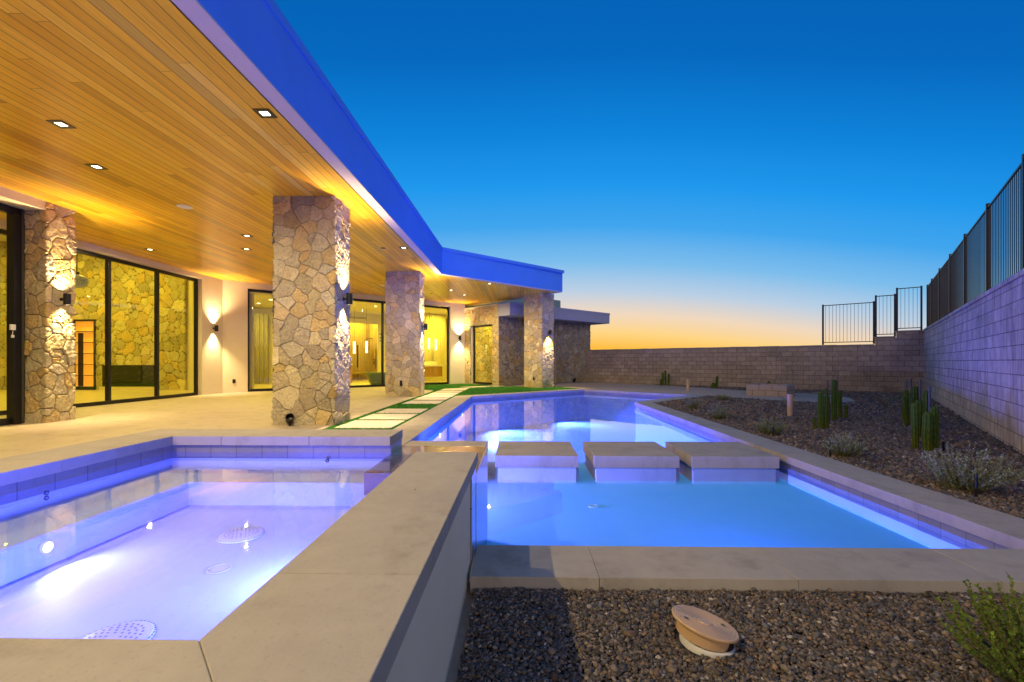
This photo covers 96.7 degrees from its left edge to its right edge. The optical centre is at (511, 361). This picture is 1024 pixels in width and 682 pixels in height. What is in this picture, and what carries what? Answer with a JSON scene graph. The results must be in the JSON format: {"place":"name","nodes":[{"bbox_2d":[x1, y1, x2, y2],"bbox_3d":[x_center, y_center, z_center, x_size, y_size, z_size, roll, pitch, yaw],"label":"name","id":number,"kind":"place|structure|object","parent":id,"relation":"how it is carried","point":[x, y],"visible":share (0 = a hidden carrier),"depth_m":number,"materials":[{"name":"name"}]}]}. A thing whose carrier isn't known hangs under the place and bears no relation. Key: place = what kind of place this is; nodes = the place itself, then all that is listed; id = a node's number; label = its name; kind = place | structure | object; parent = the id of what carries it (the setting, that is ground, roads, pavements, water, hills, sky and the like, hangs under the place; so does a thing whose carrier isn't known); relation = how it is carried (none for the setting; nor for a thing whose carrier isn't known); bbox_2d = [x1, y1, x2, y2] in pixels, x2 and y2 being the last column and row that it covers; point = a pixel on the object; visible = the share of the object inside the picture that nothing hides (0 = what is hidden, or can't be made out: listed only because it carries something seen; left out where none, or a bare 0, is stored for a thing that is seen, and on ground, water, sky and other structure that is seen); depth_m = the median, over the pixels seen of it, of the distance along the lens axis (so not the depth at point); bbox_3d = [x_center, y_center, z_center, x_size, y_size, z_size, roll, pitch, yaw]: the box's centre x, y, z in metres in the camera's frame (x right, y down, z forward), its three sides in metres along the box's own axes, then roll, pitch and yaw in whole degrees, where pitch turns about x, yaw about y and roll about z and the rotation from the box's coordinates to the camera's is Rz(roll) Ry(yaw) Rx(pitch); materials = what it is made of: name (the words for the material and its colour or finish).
{"place":"outdoors","nodes":[
{"label":"outdoors","id":0,"kind":"place"},
{"bbox_2d":[0,387,432,457],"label":"patio","id":1,"kind":"structure","parent":0,"point":[242,410],"depth_m":9.18,"materials":[{"name":"concrete"}]},
{"bbox_2d":[285,413,293,425],"bbox_3d":[-3.966,1.037,8.129,0.143,0.226,0.212,0,0,-24],"label":"uplight","id":2,"kind":"object","parent":1,"relation":"on","point":[289,417],"visible":1,"depth_m":8.12,"materials":[{"name":"black metal"}]},
{"bbox_2d":[325,384,580,429],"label":"grass","id":3,"kind":"structure","parent":0,"point":[501,389],"depth_m":17.00,"materials":[{"name":"green plant"}]},
{"bbox_2d":[216,384,932,681],"bbox_3d":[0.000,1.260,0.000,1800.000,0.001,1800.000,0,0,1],"label":"ground","id":4,"kind":"structure","parent":0,"point":[459,648],"depth_m":2.07,"materials":[{"name":"grey concrete"}]},
{"bbox_2d":[0,429,486,681],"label":"spa","id":5,"kind":"object","parent":4,"relation":"on","point":[251,555],"visible":1,"depth_m":2.01,"materials":[{"name":"liquid"}]},
{"bbox_2d":[0,0,609,425],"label":"house","id":6,"kind":"structure","parent":4,"relation":"on","point":[156,102],"depth_m":8.36,"materials":[{"name":"wood"}]},
{"bbox_2d":[0,203,24,425],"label":"sliding door","id":7,"kind":"structure","parent":6,"relation":"in","point":[15,216],"depth_m":8.29,"materials":[{"name":"black metal"}]},
{"bbox_2d":[45,120,76,128],"bbox_3d":[-5.684,-2.990,5.737,0.200,0.007,0.200,0,0,1],"label":"recessed light","id":8,"kind":"object","parent":6,"relation":"attached to","point":[61,124],"visible":1,"depth_m":5.74,"materials":[{"name":"black metal"}]},
{"bbox_2d":[60,293,70,304],"bbox_3d":[-8.604,-1.200,8.772,0.178,0.210,0.116,0,0,1],"label":"wall sconce","id":9,"kind":"object","parent":6,"relation":"attached to","point":[66,299],"depth_m":8.73,"materials":[{"name":"black metal"}]},
{"bbox_2d":[74,254,88,287],"bbox_3d":[-12.998,-3.533,13.595,0.519,2.634,0.519,0,0,1],"label":"pendant lamp","id":10,"kind":"object","parent":6,"relation":"hanging from","point":[82,281],"visible":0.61,"depth_m":13.54,"materials":[{"name":"black metal"}]},
{"bbox_2d":[73,319,96,389],"bbox_3d":[-17.255,-0.270,18.378,1.070,2.840,0.205,0,0,1],"label":"shelf cabinet","id":11,"kind":"object","parent":6,"relation":"on","point":[85,363],"visible":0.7,"depth_m":18.46,"materials":[{"name":"wood"}]},
{"bbox_2d":[84,164,108,169],"bbox_3d":[-6.381,-2.990,6.990,0.200,0.007,0.200,0,0,1],"label":"recessed light","id":12,"kind":"object","parent":6,"relation":"attached to","point":[96,166],"visible":1,"depth_m":6.98,"materials":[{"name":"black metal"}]},
{"bbox_2d":[0,229,197,414],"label":"sliding door","id":13,"kind":"structure","parent":6,"relation":"in","point":[108,260],"depth_m":13.33,"materials":[{"name":"black metal"}]},
{"bbox_2d":[176,204,192,208],"bbox_3d":[-6.327,-2.988,8.800,0.270,0.008,0.270,0,0,1],"label":"ceiling speaker","id":14,"kind":"object","parent":6,"relation":"attached to","point":[183,206],"visible":1,"depth_m":8.76,"materials":[{"name":"white plastic"}]},
{"bbox_2d":[248,289,272,391],"bbox_3d":[-9.249,-0.812,18.104,2.270,3.923,0.096,0,0,-41],"label":"sliding door","id":15,"kind":"structure","parent":6,"relation":"in","point":[249,290],"depth_m":17.37,"materials":[{"name":"black metal"}]},
{"bbox_2d":[254,313,268,382],"bbox_3d":[-13.300,-0.665,23.111,1.750,3.570,0.141,0,0,-41],"label":"curtain","id":16,"kind":"object","parent":6,"relation":"hanging from","point":[261,348],"visible":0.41,"depth_m":23.46,"materials":[{"name":"fabric"}]},
{"bbox_2d":[252,109,277,117],"bbox_3d":[-2.978,-2.990,5.487,0.200,0.007,0.200,0,0,1],"label":"recessed light","id":17,"kind":"object","parent":6,"relation":"attached to","point":[265,113],"visible":1,"depth_m":5.48,"materials":[{"name":"black metal"}]},
{"bbox_2d":[343,293,352,304],"bbox_3d":[-3.096,-1.180,8.579,0.178,0.210,0.116,0,0,1],"label":"wall sconce","id":18,"kind":"object","parent":6,"relation":"attached to","point":[348,298],"depth_m":8.54,"materials":[{"name":"black metal"}]},
{"bbox_2d":[350,364,352,382],"bbox_3d":[-9.024,0.610,23.537,1.370,0.980,0.600,0,0,-41],"label":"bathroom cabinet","id":19,"kind":"object","parent":6,"relation":"on","point":[351,373],"visible":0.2,"depth_m":23.74,"materials":[{"name":"brown wood"}]},
{"bbox_2d":[349,323,376,379],"bbox_3d":[-9.832,-0.800,26.360,4.049,3.900,1.735,0,0,-41],"label":"shower","id":20,"kind":"object","parent":6,"relation":"in","point":[363,362],"visible":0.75,"depth_m":27.87,"materials":[{"name":"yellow glass"}]},
{"bbox_2d":[365,309,367,352],"bbox_3d":[-7.675,-1.616,24.019,0.124,2.328,0.121,0,0,1],"label":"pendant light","id":21,"kind":"object","parent":6,"relation":"hanging from","point":[366,349],"visible":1,"depth_m":24.01,"materials":[{"name":"glass"}]},
{"bbox_2d":[365,372,385,384],"bbox_3d":[-6.315,0.841,22.419,1.799,0.610,0.989,0,0,-39],"label":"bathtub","id":22,"kind":"object","parent":6,"relation":"on","point":[374,378],"visible":0.48,"depth_m":21.83,"materials":[{"name":"stone"}]},
{"bbox_2d":[350,298,448,387],"bbox_3d":[-5.476,-0.812,21.376,5.879,3.923,0.096,0,0,-41],"label":"sliding door","id":23,"kind":"structure","parent":6,"relation":"in","point":[361,300],"depth_m":20.94,"materials":[{"name":"black metal"}]},
{"bbox_2d":[424,360,442,376],"bbox_3d":[-4.876,0.358,24.858,2.170,0.944,0.640,0,0,-41],"label":"vanity","id":24,"kind":"object","parent":6,"relation":"attached to","point":[434,369],"visible":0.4,"depth_m":25.01,"materials":[{"name":"brown wood"}]},
{"bbox_2d":[424,313,444,380],"bbox_3d":[-4.888,-0.820,26.039,2.500,3.900,0.093,0,0,-41],"label":"window","id":25,"kind":"structure","parent":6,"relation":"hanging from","point":[436,327],"depth_m":26.43,"materials":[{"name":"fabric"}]},
{"bbox_2d":[473,324,491,383],"bbox_3d":[-1.390,-0.347,22.859,0.096,2.953,1.780,0,0,-41],"label":"stone wall window","id":26,"kind":"structure","parent":6,"relation":"in","point":[474,327],"depth_m":23.47,"materials":[{"name":"black metal"}]},
{"bbox_2d":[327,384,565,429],"bbox_3d":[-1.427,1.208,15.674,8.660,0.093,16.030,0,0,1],"label":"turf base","id":27,"kind":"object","parent":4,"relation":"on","point":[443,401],"visible":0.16,"depth_m":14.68,"materials":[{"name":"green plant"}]},
{"bbox_2d":[334,420,404,428],"bbox_3d":[-2.579,1.163,8.370,0.990,0.034,0.980,0,0,1],"label":"paver","id":28,"kind":"object","parent":27,"relation":"on","point":[376,424],"visible":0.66,"depth_m":8.28,"materials":[{"name":"concrete"}]},
{"bbox_2d":[358,414,417,419],"bbox_3d":[-2.558,1.163,9.504,0.990,0.034,0.930,0,0,1],"label":"paver","id":29,"kind":"object","parent":27,"relation":"on","point":[388,416],"visible":0.73,"depth_m":9.48,"materials":[{"name":"concrete"}]},
{"bbox_2d":[377,409,426,413],"bbox_3d":[-2.537,1.163,10.614,0.990,0.034,0.910,0,0,1],"label":"paver","id":30,"kind":"object","parent":27,"relation":"on","point":[404,411],"visible":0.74,"depth_m":10.43,"materials":[{"name":"concrete"}]},
{"bbox_2d":[402,401,441,403],"bbox_3d":[-2.495,1.163,12.869,0.990,0.034,0.980,0,0,1],"label":"paver","id":31,"kind":"object","parent":27,"relation":"on","point":[423,402],"visible":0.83,"depth_m":12.71,"materials":[{"name":"concrete"}]},
{"bbox_2d":[413,397,449,400],"bbox_3d":[-2.473,1.163,14.034,0.990,0.034,0.950,0,0,1],"label":"paver","id":32,"kind":"object","parent":27,"relation":"on","point":[433,398],"visible":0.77,"depth_m":14.09,"materials":[{"name":"concrete"}]},
{"bbox_2d":[422,395,454,396],"bbox_3d":[-2.452,1.163,15.168,0.990,0.034,1.000,0,0,1],"label":"paver","id":33,"kind":"object","parent":27,"relation":"on","point":[438,396],"visible":0.45,"depth_m":14.99,"materials":[{"name":"concrete"}]},
{"bbox_2d":[428,393,458,394],"bbox_3d":[-2.431,1.163,16.308,0.990,0.034,0.980,0,0,1],"label":"paver","id":34,"kind":"object","parent":27,"relation":"on","point":[443,393],"visible":0.67,"depth_m":16.29,"materials":[{"name":"concrete"}]},
{"bbox_2d":[434,391,461,392],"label":"paver","id":35,"kind":"object","parent":27,"relation":"on","point":[448,391],"visible":0.66,"depth_m":17.37,"materials":[{"name":"concrete"}]},
{"bbox_2d":[442,388,468,390],"bbox_3d":[-2.365,1.163,19.057,1.000,0.034,1.978,0,0,1],"label":"paver","id":36,"kind":"object","parent":27,"relation":"on","point":[459,389],"visible":0.56,"depth_m":18.61,"materials":[{"name":"concrete"}]},
{"bbox_2d":[392,388,1023,596],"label":"swimming pool","id":37,"kind":"structure","parent":4,"relation":"in","point":[811,522],"depth_m":3.92,"materials":[{"name":"liquid"}]},
{"bbox_2d":[404,441,487,451],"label":"stepping slab","id":38,"kind":"structure","parent":37,"relation":"in","point":[447,443],"depth_m":6.39,"materials":[{"name":"concrete"}]},
{"bbox_2d":[495,441,578,482],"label":"stepping slab","id":39,"kind":"structure","parent":37,"relation":"in","point":[536,461],"depth_m":5.59,"materials":[{"name":"concrete"}]},
{"bbox_2d":[443,393,685,427],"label":"water","id":40,"kind":"structure","parent":37,"relation":"in","point":[585,408],"depth_m":11.85,"materials":[{"name":"blue liquid"}]},
{"bbox_2d":[583,441,678,483],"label":"stepping slab","id":41,"kind":"structure","parent":37,"relation":"in","point":[626,462],"depth_m":5.57,"materials":[{"name":"concrete"}]},
{"bbox_2d":[665,442,778,483],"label":"stepping slab","id":42,"kind":"structure","parent":37,"relation":"in","point":[720,463],"depth_m":5.54,"materials":[{"name":"concrete"}]},
{"bbox_2d":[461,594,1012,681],"bbox_3d":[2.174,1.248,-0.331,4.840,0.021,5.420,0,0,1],"label":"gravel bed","id":43,"kind":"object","parent":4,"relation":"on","point":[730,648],"depth_m":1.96,"materials":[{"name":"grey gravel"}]},
{"bbox_2d":[672,605,738,658],"bbox_3d":[0.848,1.199,2.005,0.272,0.172,0.280,0,0,1],"label":"skimmer lid","id":44,"kind":"object","parent":43,"relation":"on","point":[705,633],"visible":1,"depth_m":1.94,"materials":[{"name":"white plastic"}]},
{"bbox_2d":[935,572,1023,681],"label":"leafy shrub","id":45,"kind":"object","parent":43,"relation":"on","point":[1003,656],"visible":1,"depth_m":1.69,"materials":[{"name":"green plant"}]},
{"bbox_2d":[587,330,923,393],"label":"boundary wall","id":46,"kind":"structure","parent":4,"relation":"on","point":[889,364],"depth_m":19.52,"materials":[{"name":"beige brick"}]},
{"bbox_2d":[822,301,874,344],"bbox_3d":[13.251,-1.500,17.982,1.690,1.640,0.242,0,0,42],"label":"fence","id":47,"kind":"object","parent":46,"relation":"on","point":[873,341],"visible":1,"depth_m":17.97,"materials":[{"name":"metal"}]},
{"bbox_2d":[875,294,895,336],"bbox_3d":[14.112,-1.740,17.211,0.620,1.600,0.242,0,0,42],"label":"fence","id":48,"kind":"object","parent":46,"relation":"on","point":[876,296],"visible":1,"depth_m":17.13,"materials":[{"name":"metal"}]},
{"bbox_2d":[896,286,922,330],"bbox_3d":[14.618,-1.950,16.758,0.740,1.620,0.242,0,0,42],"label":"fence","id":49,"kind":"object","parent":46,"relation":"on","point":[921,308],"visible":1,"depth_m":16.59,"materials":[{"name":"metal"}]},
{"bbox_2d":[923,269,1023,454],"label":"boundary wall","id":50,"kind":"structure","parent":4,"relation":"on","point":[974,361],"depth_m":7.64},
{"bbox_2d":[926,154,1023,326],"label":"fence","id":51,"kind":"object","parent":50,"relation":"on","point":[942,294],"visible":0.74,"depth_m":8.41,"materials":[{"name":"metal"}]},
{"bbox_2d":[554,382,598,384],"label":"pavement","id":52,"kind":"structure","parent":0,"point":[574,383],"depth_m":24.32,"materials":[{"name":"grey concrete"}]},
{"bbox_2d":[274,0,1023,349],"label":"sky","id":53,"kind":"structure","parent":0,"point":[695,173],"materials":[{"name":"blue"}]},
{"bbox_2d":[518,383,854,401],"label":"path","id":54,"kind":"structure","parent":0,"point":[805,397],"depth_m":18.51,"materials":[{"name":"grey concrete"}]},
{"bbox_2d":[660,370,669,385],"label":"cactus","id":55,"kind":"object","parent":54,"relation":"on","point":[663,378],"visible":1,"depth_m":22.37,"materials":[{"name":"green plant"}]},
{"bbox_2d":[686,379,688,390],"bbox_3d":[7.136,0.957,18.470,0.120,0.486,0.120,0,0,1],"label":"pipe post","id":56,"kind":"object","parent":54,"relation":"on","point":[687,384],"visible":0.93,"depth_m":18.42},
{"bbox_2d":[746,383,794,396],"bbox_3d":[9.044,0.990,15.920,1.240,0.381,1.240,0,0,42],"label":"fire pit","id":57,"kind":"object","parent":54,"relation":"on","point":[765,389],"visible":0.94,"depth_m":15.50,"materials":[{"name":"beige concrete"}]},
{"bbox_2d":[456,587,1022,681],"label":"gravel","id":58,"kind":"structure","parent":0,"point":[879,604],"depth_m":2.01,"materials":[{"name":"grey gravel"}]},
{"bbox_2d":[654,384,964,421],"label":"gravel","id":59,"kind":"structure","parent":0,"point":[863,407],"depth_m":11.52,"materials":[{"name":"grey gravel"}]},
{"bbox_2d":[712,419,1023,518],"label":"gravel","id":60,"kind":"structure","parent":0,"point":[889,443],"depth_m":6.15,"materials":[{"name":"grey gravel"}]},
{"bbox_2d":[812,391,829,428],"bbox_3d":[5.476,0.855,8.025,0.351,0.681,0.146,0,0,-18],"label":"cactus","id":61,"kind":"object","parent":60,"relation":"on","point":[823,411],"visible":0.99,"depth_m":8.00,"materials":[{"name":"green plant"}]},
{"bbox_2d":[824,380,836,420],"bbox_3d":[6.403,0.779,9.079,0.291,0.831,0.175,0,0,-22],"label":"cactus","id":62,"kind":"object","parent":60,"relation":"on","point":[833,399],"visible":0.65,"depth_m":9.10,"materials":[{"name":"green plant"}]},
{"bbox_2d":[902,395,914,425],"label":"cactus","id":63,"kind":"object","parent":60,"relation":"on","point":[905,409],"visible":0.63,"depth_m":8.29,"materials":[{"name":"green plant"}]},
{"bbox_2d":[919,380,920,400],"bbox_3d":[7.375,0.777,8.224,0.026,0.895,0.026,0,0,-21],"label":"stake","id":64,"kind":"object","parent":60,"relation":"on","point":[920,390],"visible":0.35,"depth_m":8.21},
{"bbox_2d":[915,391,927,436],"bbox_3d":[6.367,0.823,7.059,0.204,0.745,0.125,0,0,40],"label":"cactus","id":65,"kind":"object","parent":60,"relation":"on","point":[923,405],"visible":0.41,"depth_m":7.04,"materials":[{"name":"green plant"}]},
{"bbox_2d":[928,387,930,411],"bbox_3d":[6.279,0.802,6.844,0.028,0.845,0.028,0,0,-21],"label":"stake","id":66,"kind":"object","parent":60,"relation":"on","point":[929,397],"visible":0.35,"depth_m":6.83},
{"bbox_2d":[975,475,977,496],"bbox_3d":[4.055,1.107,3.975,0.017,0.235,0.017,0,0,24],"label":"stake","id":67,"kind":"object","parent":60,"relation":"on","point":[976,485],"visible":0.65,"depth_m":3.97,"materials":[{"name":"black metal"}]},
{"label":"gravel bed","id":68,"kind":"structure","parent":0,"visible":0},
{"bbox_2d":[685,396,704,409],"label":"sage shrub","id":69,"kind":"object","parent":68,"relation":"on","point":[691,405],"visible":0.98,"depth_m":11.06,"materials":[{"name":"green plant"}]},
{"bbox_2d":[711,376,718,387],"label":"cactus","id":70,"kind":"object","parent":68,"relation":"on","point":[714,385],"visible":0.94,"depth_m":20.20,"materials":[{"name":"green plant"}]},
{"bbox_2d":[708,402,732,419],"bbox_3d":[4.240,1.016,9.309,0.535,0.367,0.501,0,0,1],"label":"sage shrub","id":71,"kind":"object","parent":68,"relation":"on","point":[721,414],"visible":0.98,"depth_m":9.26,"materials":[{"name":"green plant"}]},
{"bbox_2d":[714,393,731,399],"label":"sage shrub","id":72,"kind":"object","parent":68,"relation":"on","point":[722,397],"visible":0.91,"depth_m":13.78,"materials":[{"name":"green plant"}]},
{"bbox_2d":[751,415,788,434],"bbox_3d":[4.170,1.015,7.361,0.516,0.370,0.487,0,0,-23],"label":"sage shrub","id":73,"kind":"object","parent":68,"relation":"on","point":[766,429],"visible":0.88,"depth_m":7.33,"materials":[{"name":"green plant"}]},
{"bbox_2d":[787,394,792,415],"bbox_3d":[6.005,0.955,9.830,0.118,0.491,0.118,0,0,1],"label":"pipe post","id":74,"kind":"object","parent":68,"relation":"on","point":[789,404],"visible":0.95,"depth_m":9.79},
{"bbox_2d":[773,393,806,405],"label":"wispy plant","id":75,"kind":"object","parent":68,"relation":"on","point":[786,402],"visible":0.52,"depth_m":11.24,"materials":[{"name":"green plant"}]},
{"bbox_2d":[837,392,847,417],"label":"cactus","id":76,"kind":"object","parent":68,"relation":"on","point":[839,402],"visible":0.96,"depth_m":9.46,"materials":[{"name":"green plant"}]},
{"bbox_2d":[822,431,868,457],"bbox_3d":[4.141,1.026,5.669,0.491,0.347,0.473,0,0,1],"label":"sage shrub","id":77,"kind":"object","parent":68,"relation":"on","point":[845,448],"visible":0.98,"depth_m":5.60,"materials":[{"name":"green plant"}]},
{"bbox_2d":[866,392,901,407],"bbox_3d":[9.474,0.994,11.576,1.060,0.410,0.482,0,0,-16],"label":"wispy plant","id":78,"kind":"object","parent":68,"relation":"on","point":[886,405],"visible":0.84,"depth_m":11.55,"materials":[{"name":"green plant"}]},
{"bbox_2d":[901,389,911,419],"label":"cactus","id":79,"kind":"object","parent":68,"relation":"on","point":[902,414],"visible":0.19,"depth_m":9.06,"materials":[{"name":"green plant"}]},
{"bbox_2d":[904,386,918,411],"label":"cactus","id":80,"kind":"object","parent":68,"relation":"on","point":[915,392],"visible":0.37,"depth_m":8.66,"materials":[{"name":"green plant"}]},
{"bbox_2d":[911,402,939,450],"bbox_3d":[5.501,0.873,6.027,0.269,0.645,0.258,0,0,1],"label":"cactus","id":81,"kind":"object","parent":68,"relation":"on","point":[930,432],"visible":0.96,"depth_m":5.98,"materials":[{"name":"green plant"}]},
{"bbox_2d":[908,442,1023,494],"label":"sage shrub","id":82,"kind":"object","parent":68,"relation":"on","point":[964,482],"visible":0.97,"depth_m":4.13,"materials":[{"name":"green plant"}]}
]}

